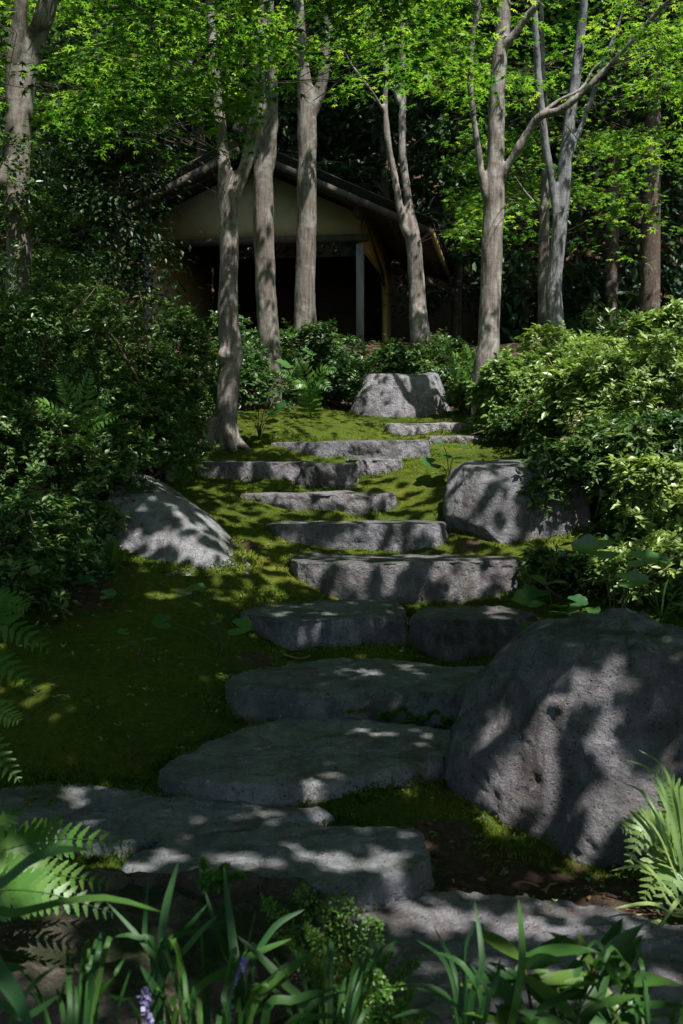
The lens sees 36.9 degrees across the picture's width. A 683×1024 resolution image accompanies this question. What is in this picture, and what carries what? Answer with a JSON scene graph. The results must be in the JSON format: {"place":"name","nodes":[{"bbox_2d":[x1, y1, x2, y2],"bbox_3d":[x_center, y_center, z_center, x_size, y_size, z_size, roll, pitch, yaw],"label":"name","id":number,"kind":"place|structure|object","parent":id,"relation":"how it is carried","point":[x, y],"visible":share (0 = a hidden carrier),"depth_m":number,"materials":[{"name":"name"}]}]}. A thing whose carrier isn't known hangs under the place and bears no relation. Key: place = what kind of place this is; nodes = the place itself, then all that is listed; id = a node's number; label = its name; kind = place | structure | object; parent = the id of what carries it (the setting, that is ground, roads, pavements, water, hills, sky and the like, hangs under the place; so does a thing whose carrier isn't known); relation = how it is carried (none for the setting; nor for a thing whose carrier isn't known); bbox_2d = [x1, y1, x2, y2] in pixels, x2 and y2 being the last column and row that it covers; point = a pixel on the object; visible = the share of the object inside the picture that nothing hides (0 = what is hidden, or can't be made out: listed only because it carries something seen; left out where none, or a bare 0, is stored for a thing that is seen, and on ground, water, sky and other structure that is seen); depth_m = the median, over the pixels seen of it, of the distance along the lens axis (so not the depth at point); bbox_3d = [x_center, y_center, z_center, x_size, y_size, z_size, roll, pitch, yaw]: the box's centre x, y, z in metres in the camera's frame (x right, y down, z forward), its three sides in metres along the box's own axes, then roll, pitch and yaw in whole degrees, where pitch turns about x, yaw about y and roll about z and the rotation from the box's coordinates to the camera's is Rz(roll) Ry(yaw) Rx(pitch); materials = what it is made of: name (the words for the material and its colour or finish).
{"place":"outdoors","nodes":[
{"label":"outdoors","id":0,"kind":"place"},
{"bbox_2d":[94,533,129,577],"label":"leafy sprig","id":1,"kind":"object","parent":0,"point":[112,550],"visible":0.93,"depth_m":7.01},
{"bbox_2d":[0,0,682,1023],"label":"ground","id":2,"kind":"structure","parent":0,"point":[460,828],"depth_m":6.28,"materials":[{"name":"plant"}]},
{"bbox_2d":[0,588,52,782],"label":"fern","id":3,"kind":"object","parent":2,"relation":"on","point":[6,603],"visible":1,"depth_m":3.84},
{"bbox_2d":[0,552,79,624],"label":"shrub","id":4,"kind":"object","parent":2,"relation":"on","point":[18,580],"visible":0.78,"depth_m":6.24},
{"bbox_2d":[0,512,114,588],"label":"shrub","id":5,"kind":"object","parent":2,"relation":"on","point":[60,534],"visible":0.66,"depth_m":6.65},
{"bbox_2d":[0,473,124,574],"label":"shrub","id":6,"kind":"object","parent":2,"relation":"on","point":[23,508],"visible":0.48,"depth_m":6.54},
{"bbox_2d":[0,376,132,514],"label":"shrub","id":7,"kind":"object","parent":2,"relation":"on","point":[51,448],"visible":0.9,"depth_m":7.44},
{"bbox_2d":[0,806,137,934],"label":"fern","id":8,"kind":"object","parent":2,"relation":"on","point":[22,843],"visible":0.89,"depth_m":2.84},
{"bbox_2d":[0,272,139,424],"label":"shrub","id":9,"kind":"object","parent":2,"relation":"on","point":[36,374],"visible":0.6,"depth_m":8.57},
{"bbox_2d":[20,931,123,1023],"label":"strap leaf plant","id":10,"kind":"object","parent":2,"relation":"on","point":[86,1006],"visible":0.93,"depth_m":2.07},
{"bbox_2d":[0,122,147,366],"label":"shrub","id":11,"kind":"object","parent":2,"relation":"on","point":[66,264],"visible":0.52,"depth_m":11.27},
{"bbox_2d":[32,368,118,503],"bbox_3d":[-1.938,-0.521,7.714,0.689,1.124,0.371,1,4,8],"label":"fern","id":12,"kind":"object","parent":2,"relation":"on","point":[88,437],"visible":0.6,"depth_m":7.74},
{"bbox_2d":[0,0,157,385],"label":"maple tree","id":13,"kind":"object","parent":2,"relation":"on","point":[26,40],"visible":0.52,"depth_m":11.13,"materials":[{"name":"green plant"}]},
{"bbox_2d":[27,492,130,550],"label":"shrub","id":14,"kind":"object","parent":2,"relation":"on","point":[92,516],"visible":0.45,"depth_m":7.26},
{"bbox_2d":[0,391,159,507],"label":"shrub","id":15,"kind":"object","parent":2,"relation":"on","point":[107,446],"visible":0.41,"depth_m":7.85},
{"bbox_2d":[43,534,116,602],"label":"round leaf plant","id":16,"kind":"object","parent":2,"relation":"on","point":[108,593],"visible":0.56,"depth_m":6.63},
{"bbox_2d":[0,845,160,1023],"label":"strap leaf plant","id":17,"kind":"object","parent":2,"relation":"on","point":[16,1008],"visible":1,"depth_m":1.95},
{"bbox_2d":[0,0,180,305],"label":"evergreen tree","id":18,"kind":"object","parent":2,"relation":"on","point":[38,173],"visible":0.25,"depth_m":16.84,"materials":[{"name":"green plant"}]},
{"bbox_2d":[0,268,185,397],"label":"shrub","id":19,"kind":"object","parent":2,"relation":"on","point":[100,342],"visible":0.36,"depth_m":10.45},
{"bbox_2d":[0,0,212,200],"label":"evergreen tree","id":20,"kind":"object","parent":2,"relation":"on","point":[92,36],"visible":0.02,"depth_m":26.06,"materials":[{"name":"green plant"}]},
{"bbox_2d":[32,0,204,290],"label":"evergreen tree","id":21,"kind":"object","parent":2,"relation":"on","point":[132,42],"visible":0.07,"depth_m":18.45,"materials":[{"name":"green plant"}]},
{"bbox_2d":[31,52,210,343],"bbox_3d":[-3.697,-4.824,16.478,2.886,4.851,2.901,1,4,11],"label":"evergreen tree","id":22,"kind":"object","parent":2,"relation":"on","point":[115,163],"visible":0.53,"depth_m":16.26,"materials":[{"name":"green plant"}]},
{"bbox_2d":[33,340,219,478],"bbox_3d":[-1.813,-0.741,8.950,1.566,1.417,1.915,0,4,0],"label":"shrub","id":23,"kind":"object","parent":2,"relation":"on","point":[158,413],"visible":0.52,"depth_m":8.62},
{"bbox_2d":[50,291,216,421],"bbox_3d":[-2.211,-1.495,10.905,1.858,1.514,1.489,-2,4,-26],"label":"shrub","id":24,"kind":"object","parent":2,"relation":"on","point":[170,360],"visible":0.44,"depth_m":10.68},
{"bbox_2d":[0,867,329,1023],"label":"garden rock","id":25,"kind":"object","parent":2,"relation":"on","point":[37,945],"visible":0.56,"depth_m":2.98,"materials":[{"name":"stone"}]},
{"bbox_2d":[195,857,246,893],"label":"lacy fern","id":26,"kind":"object","parent":25,"relation":"on","point":[214,877],"visible":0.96,"depth_m":2.93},
{"bbox_2d":[108,860,225,1023],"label":"strap leaf plant","id":27,"kind":"object","parent":2,"relation":"on","point":[159,968],"visible":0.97,"depth_m":2.17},
{"bbox_2d":[0,783,334,858],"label":"stepping stone","id":28,"kind":"object","parent":2,"relation":"on","point":[121,813],"visible":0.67,"depth_m":4.20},
{"bbox_2d":[43,0,302,407],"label":"maple tree","id":29,"kind":"object","parent":2,"relation":"on","point":[264,258],"visible":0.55,"depth_m":13.00,"materials":[{"name":"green plant"}]},
{"bbox_2d":[134,368,216,432],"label":"shrub","id":30,"kind":"object","parent":2,"relation":"on","point":[210,386],"visible":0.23,"depth_m":11.02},
{"bbox_2d":[102,474,249,575],"bbox_3d":[-1.320,0.190,7.950,1.061,0.940,1.440,-2,4,-22],"label":"boulder","id":31,"kind":"object","parent":2,"relation":"on","point":[165,522],"visible":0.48,"depth_m":7.62,"materials":[{"name":"stone"}]},
{"bbox_2d":[159,459,200,489],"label":"fern","id":32,"kind":"object","parent":2,"relation":"on","point":[180,483],"visible":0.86,"depth_m":9.11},
{"bbox_2d":[0,0,370,403],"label":"maple tree","id":33,"kind":"object","parent":2,"relation":"on","point":[304,295],"visible":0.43,"depth_m":13.66,"materials":[{"name":"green plant"}]},
{"bbox_2d":[134,285,244,396],"bbox_3d":[-1.893,-1.903,12.184,1.344,1.569,1.303,3,5,34],"label":"shrub","id":34,"kind":"object","parent":2,"relation":"on","point":[196,336],"visible":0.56,"depth_m":11.92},
{"bbox_2d":[97,0,297,281],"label":"evergreen tree","id":35,"kind":"object","parent":2,"relation":"on","point":[229,129],"visible":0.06,"depth_m":24.74,"materials":[{"name":"green plant"}]},
{"bbox_2d":[152,583,251,652],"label":"round leaf plant","id":36,"kind":"object","parent":2,"relation":"on","point":[244,624],"visible":0.94,"depth_m":6.27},
{"bbox_2d":[0,0,442,181],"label":"maple tree","id":37,"kind":"object","parent":2,"relation":"on","point":[145,20],"visible":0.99,"depth_m":8.03,"materials":[{"name":"green plant"}]},
{"bbox_2d":[154,910,289,1023],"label":"strap leaf plant","id":38,"kind":"object","parent":2,"relation":"on","point":[204,1016],"visible":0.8,"depth_m":2.12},
{"bbox_2d":[208,312,295,409],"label":"shrub","id":39,"kind":"object","parent":2,"relation":"on","point":[258,373],"visible":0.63,"depth_m":12.56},
{"bbox_2d":[194,461,314,484],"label":"step stone","id":40,"kind":"object","parent":2,"relation":"on","point":[287,470],"visible":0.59,"depth_m":9.96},
{"bbox_2d":[58,122,452,342],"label":"garden house","id":41,"kind":"structure","parent":2,"relation":"on","point":[350,298],"depth_m":19.34,"materials":[{"name":"paint"}]},
{"bbox_2d":[31,0,494,452],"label":"maple tree","id":42,"kind":"object","parent":2,"relation":"on","point":[222,430],"visible":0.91,"depth_m":9.16,"materials":[{"name":"green plant"}]},
{"bbox_2d":[185,867,347,1023],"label":"strap leaf plant","id":43,"kind":"object","parent":2,"relation":"on","point":[304,1016],"visible":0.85,"depth_m":2.13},
{"bbox_2d":[240,348,316,438],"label":"round leaf plant","id":44,"kind":"object","parent":2,"relation":"on","point":[280,406],"visible":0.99,"depth_m":11.03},
{"bbox_2d":[122,824,434,913],"bbox_3d":[-0.232,1.345,3.741,1.150,0.217,0.649,0,4,0],"label":"stepping stone","id":45,"kind":"object","parent":2,"relation":"on","point":[359,865],"visible":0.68,"depth_m":3.71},
{"bbox_2d":[239,317,342,403],"bbox_3d":[-0.843,-2.034,13.803,1.666,1.207,1.342,-1,4,-19],"label":"shrub","id":46,"kind":"object","parent":2,"relation":"on","point":[290,353],"visible":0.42,"depth_m":13.54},
{"bbox_2d":[158,716,450,807],"bbox_3d":[-0.078,1.206,4.807,1.240,0.207,1.260,2,4,25],"label":"stepping stone","id":47,"kind":"object","parent":2,"relation":"on","point":[278,763],"visible":0.75,"depth_m":4.65,"materials":[{"name":"stone"}]},
{"bbox_2d":[195,0,414,198],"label":"evergreen tree","id":48,"kind":"object","parent":2,"relation":"on","point":[290,102],"visible":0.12,"depth_m":25.53,"materials":[{"name":"green plant"}]},
{"bbox_2d":[275,357,336,416],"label":"fern","id":49,"kind":"object","parent":2,"relation":"on","point":[308,397],"visible":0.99,"depth_m":12.21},
{"bbox_2d":[238,490,396,515],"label":"step stone","id":50,"kind":"object","parent":2,"relation":"on","point":[356,503],"visible":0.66,"depth_m":9.04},
{"bbox_2d":[239,599,408,649],"bbox_3d":[-0.116,0.853,6.928,1.192,0.437,0.934,0,4,0],"label":"step stone","id":51,"kind":"object","parent":2,"relation":"on","point":[301,625],"visible":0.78,"depth_m":6.59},
{"bbox_2d":[0,411,650,900],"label":"moss weeds","id":52,"kind":"object","parent":2,"relation":"on","point":[248,725],"visible":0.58,"depth_m":5.49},
{"bbox_2d":[245,938,407,1023],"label":"strap leaf plant","id":53,"kind":"object","parent":2,"relation":"on","point":[354,1013],"visible":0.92,"depth_m":2.15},
{"bbox_2d":[297,462,359,489],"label":"step stone","id":54,"kind":"object","parent":2,"relation":"on","point":[332,475],"visible":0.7,"depth_m":9.75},
{"bbox_2d":[259,881,420,1021],"bbox_3d":[-0.004,1.238,2.794,0.453,0.366,0.346,0,4,0],"label":"lacy fern","id":55,"kind":"object","parent":2,"relation":"on","point":[339,968],"visible":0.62,"depth_m":2.81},
{"bbox_2d":[1,400,679,914],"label":"leaf litter","id":56,"kind":"object","parent":2,"relation":"on","point":[555,868],"visible":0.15,"depth_m":4.08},
{"bbox_2d":[0,402,682,1022],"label":"moss carpet","id":57,"kind":"object","parent":2,"relation":"on","point":[26,776],"visible":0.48,"depth_m":6.40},
{"bbox_2d":[0,0,682,344],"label":"wood","id":58,"kind":"object","parent":2,"relation":"on","point":[513,300],"visible":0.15,"depth_m":25.93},
{"bbox_2d":[303,333,390,401],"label":"shrub","id":59,"kind":"object","parent":2,"relation":"on","point":[333,351],"visible":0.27,"depth_m":13.87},
{"bbox_2d":[313,350,382,409],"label":"shrub","id":60,"kind":"object","parent":2,"relation":"on","point":[345,379],"visible":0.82,"depth_m":13.31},
{"bbox_2d":[269,440,429,458],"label":"step stone","id":61,"kind":"object","parent":2,"relation":"on","point":[383,449],"visible":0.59,"depth_m":10.79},
{"bbox_2d":[225,657,484,729],"bbox_3d":[0.156,1.011,5.762,1.616,0.243,0.949,0,4,0],"label":"step stone","id":62,"kind":"object","parent":2,"relation":"on","point":[323,688],"visible":0.77,"depth_m":5.44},
{"bbox_2d":[264,520,448,551],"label":"step stone","id":63,"kind":"object","parent":2,"relation":"on","point":[377,534],"visible":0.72,"depth_m":8.27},
{"bbox_2d":[345,458,402,478],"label":"step stone","id":64,"kind":"object","parent":2,"relation":"on","point":[370,466],"visible":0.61,"depth_m":10.21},
{"bbox_2d":[333,969,428,1023],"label":"lacy fern","id":65,"kind":"object","parent":2,"relation":"on","point":[404,1004],"visible":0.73,"depth_m":2.57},
{"bbox_2d":[306,0,467,300],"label":"evergreen tree","id":66,"kind":"object","parent":2,"relation":"on","point":[386,186],"visible":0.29,"depth_m":25.44,"materials":[{"name":"green plant"}]},
{"bbox_2d":[350,372,449,416],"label":"boulder","id":67,"kind":"object","parent":2,"relation":"on","point":[396,395],"visible":0.59,"depth_m":13.04,"materials":[{"name":"stone"}]},
{"bbox_2d":[289,552,521,603],"bbox_3d":[0.474,0.575,7.733,1.812,0.485,0.693,0,4,0],"label":"step stone","id":68,"kind":"object","parent":2,"relation":"on","point":[413,578],"visible":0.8,"depth_m":7.49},
{"bbox_2d":[365,329,455,397],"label":"shrub","id":69,"kind":"object","parent":2,"relation":"on","point":[392,362],"visible":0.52,"depth_m":13.58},
{"bbox_2d":[328,0,519,351],"bbox_3d":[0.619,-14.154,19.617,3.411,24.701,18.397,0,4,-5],"label":"maple tree","id":70,"kind":"object","parent":2,"relation":"on","point":[418,316],"visible":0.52,"depth_m":13.87,"materials":[{"name":"green plant"}]},
{"bbox_2d":[385,422,469,435],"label":"step stone","id":71,"kind":"object","parent":2,"relation":"on","point":[409,429],"visible":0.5,"depth_m":11.96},
{"bbox_2d":[396,336,469,401],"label":"shrub","id":72,"kind":"object","parent":2,"relation":"on","point":[445,376],"visible":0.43,"depth_m":13.63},
{"bbox_2d":[408,327,476,379],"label":"shrub","id":73,"kind":"object","parent":2,"relation":"on","point":[440,336],"visible":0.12,"depth_m":14.75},
{"bbox_2d":[350,0,537,341],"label":"evergreen tree","id":74,"kind":"object","parent":2,"relation":"on","point":[458,259],"visible":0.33,"depth_m":22.24,"materials":[{"name":"green plant"}]},
{"bbox_2d":[422,440,471,477],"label":"round leaf plant","id":75,"kind":"object","parent":2,"relation":"on","point":[426,460],"visible":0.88,"depth_m":9.58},
{"bbox_2d":[435,345,474,411],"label":"shrub","id":76,"kind":"object","parent":2,"relation":"on","point":[467,375],"visible":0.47,"depth_m":12.67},
{"bbox_2d":[439,380,470,415],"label":"shrub","id":77,"kind":"object","parent":2,"relation":"on","point":[456,395],"visible":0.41,"depth_m":12.59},
{"bbox_2d":[387,898,525,1023],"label":"strap leaf plant","id":78,"kind":"object","parent":2,"relation":"on","point":[483,1007],"visible":1,"depth_m":2.18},
{"bbox_2d":[428,435,493,444],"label":"step stone","id":79,"kind":"object","parent":2,"relation":"on","point":[441,439],"visible":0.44,"depth_m":11.52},
{"bbox_2d":[406,605,536,662],"bbox_3d":[0.857,0.864,6.718,0.918,0.439,0.658,0,4,0],"label":"step stone","id":80,"kind":"object","parent":2,"relation":"on","point":[456,633],"visible":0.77,"depth_m":6.46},
{"bbox_2d":[412,0,544,36],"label":"maple tree","id":81,"kind":"object","parent":2,"relation":"on","point":[488,10],"visible":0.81,"depth_m":8.21,"materials":[{"name":"green plant"}]},
{"bbox_2d":[461,377,518,437],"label":"shrub","id":82,"kind":"object","parent":2,"relation":"on","point":[480,396],"visible":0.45,"depth_m":11.57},
{"bbox_2d":[330,890,682,1023],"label":"stepping stone","id":83,"kind":"object","parent":2,"relation":"on","point":[449,917],"visible":0.5,"depth_m":3.32,"materials":[{"name":"stone"}]},
{"bbox_2d":[342,0,682,433],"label":"maple tree","id":84,"kind":"object","parent":2,"relation":"on","point":[492,178],"visible":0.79,"depth_m":11.58,"materials":[{"name":"green plant"}]},
{"bbox_2d":[469,405,559,446],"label":"shrub","id":85,"kind":"object","parent":2,"relation":"on","point":[510,429],"visible":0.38,"depth_m":11.05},
{"bbox_2d":[443,459,590,545],"bbox_3d":[1.470,0.015,8.725,1.202,0.927,0.924,0,4,0],"label":"boulder","id":86,"kind":"object","parent":2,"relation":"on","point":[481,499],"visible":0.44,"depth_m":8.37,"materials":[{"name":"stone"}]},
{"bbox_2d":[430,0,632,342],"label":"evergreen tree","id":87,"kind":"object","parent":2,"relation":"on","point":[524,261],"visible":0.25,"depth_m":21.20,"materials":[{"name":"green plant"}]},
{"bbox_2d":[476,336,601,436],"bbox_3d":[2.266,-1.371,11.562,1.553,1.151,1.336,0,4,0],"label":"shrub","id":88,"kind":"object","parent":2,"relation":"on","point":[501,367],"visible":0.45,"depth_m":11.32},
{"bbox_2d":[407,0,682,345],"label":"maple tree","id":89,"kind":"object","parent":2,"relation":"on","point":[542,204],"visible":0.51,"depth_m":15.55,"materials":[{"name":"green plant"}]},
{"bbox_2d":[508,392,581,459],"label":"shrub","id":90,"kind":"object","parent":2,"relation":"on","point":[530,435],"visible":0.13,"depth_m":9.90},
{"bbox_2d":[427,0,682,362],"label":"maple tree","id":91,"kind":"object","parent":2,"relation":"on","point":[559,189],"visible":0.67,"depth_m":13.99,"materials":[{"name":"green plant"}]},
{"bbox_2d":[511,574,600,632],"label":"round leaf plant","id":92,"kind":"object","parent":2,"relation":"on","point":[527,595],"visible":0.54,"depth_m":6.06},
{"bbox_2d":[443,608,682,868],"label":"boulder","id":93,"kind":"object","parent":2,"relation":"on","point":[558,724],"visible":0.88,"depth_m":4.25,"materials":[{"name":"stone"}]},
{"bbox_2d":[447,918,682,1023],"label":"lance leaf plant","id":94,"kind":"object","parent":2,"relation":"on","point":[546,989],"visible":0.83,"depth_m":2.27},
{"bbox_2d":[515,533,622,604],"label":"shrub","id":95,"kind":"object","parent":2,"relation":"on","point":[548,564],"visible":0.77,"depth_m":7.17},
{"bbox_2d":[456,0,682,243],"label":"evergreen tree","id":96,"kind":"object","parent":2,"relation":"on","point":[578,153],"visible":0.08,"depth_m":26.48,"materials":[{"name":"green plant"}]},
{"bbox_2d":[500,319,652,361],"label":"shrub","id":97,"kind":"object","parent":2,"relation":"on","point":[554,336],"visible":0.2,"depth_m":13.40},
{"bbox_2d":[516,407,673,532],"bbox_3d":[1.992,-0.341,8.347,1.300,1.029,1.205,0,4,0],"label":"shrub","id":98,"kind":"object","parent":2,"relation":"on","point":[579,456],"visible":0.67,"depth_m":8.26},
{"bbox_2d":[507,0,682,338],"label":"evergreen tree","id":99,"kind":"object","parent":2,"relation":"on","point":[611,275],"visible":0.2,"depth_m":20.99,"materials":[{"name":"green plant"}]},
{"bbox_2d":[513,317,682,440],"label":"shrub","id":100,"kind":"object","parent":2,"relation":"on","point":[624,381],"visible":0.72,"depth_m":9.37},
{"bbox_2d":[518,0,682,312],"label":"evergreen tree","id":101,"kind":"object","parent":2,"relation":"on","point":[650,284],"visible":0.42,"depth_m":19.06,"materials":[{"name":"green plant"}]},
{"bbox_2d":[571,535,670,607],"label":"round leaf plant","id":102,"kind":"object","parent":2,"relation":"on","point":[588,544],"visible":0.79,"depth_m":6.46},
{"bbox_2d":[562,406,682,461],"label":"shrub","id":103,"kind":"object","parent":2,"relation":"on","point":[669,424],"visible":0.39,"depth_m":8.79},
{"bbox_2d":[570,940,682,1023],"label":"strap leaf plant","id":104,"kind":"object","parent":2,"relation":"on","point":[641,1013],"visible":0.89,"depth_m":2.23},
{"bbox_2d":[571,298,682,354],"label":"shrub","id":105,"kind":"object","parent":2,"relation":"on","point":[615,332],"visible":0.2,"depth_m":15.11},
{"bbox_2d":[574,544,682,612],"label":"shrub","id":106,"kind":"object","parent":2,"relation":"on","point":[618,564],"visible":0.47,"depth_m":6.80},
{"bbox_2d":[588,523,682,601],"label":"shrub","id":107,"kind":"object","parent":2,"relation":"on","point":[669,544],"visible":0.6,"depth_m":6.73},
{"bbox_2d":[590,4,682,287],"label":"evergreen tree","id":108,"kind":"object","parent":2,"relation":"on","point":[666,157],"visible":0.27,"depth_m":22.09,"materials":[{"name":"green plant"}]},
{"bbox_2d":[591,448,682,540],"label":"shrub","id":109,"kind":"object","parent":2,"relation":"on","point":[655,489],"visible":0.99,"depth_m":7.72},
{"bbox_2d":[609,751,682,926],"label":"strap leaf plant","id":110,"kind":"object","parent":2,"relation":"on","point":[678,899],"visible":0.98,"depth_m":3.59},
{"bbox_2d":[618,767,682,913],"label":"fern","id":111,"kind":"object","parent":2,"relation":"on","point":[657,862],"visible":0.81,"depth_m":3.68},
{"bbox_2d":[623,295,682,450],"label":"shrub","id":112,"kind":"object","parent":2,"relation":"on","point":[664,317],"visible":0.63,"depth_m":10.02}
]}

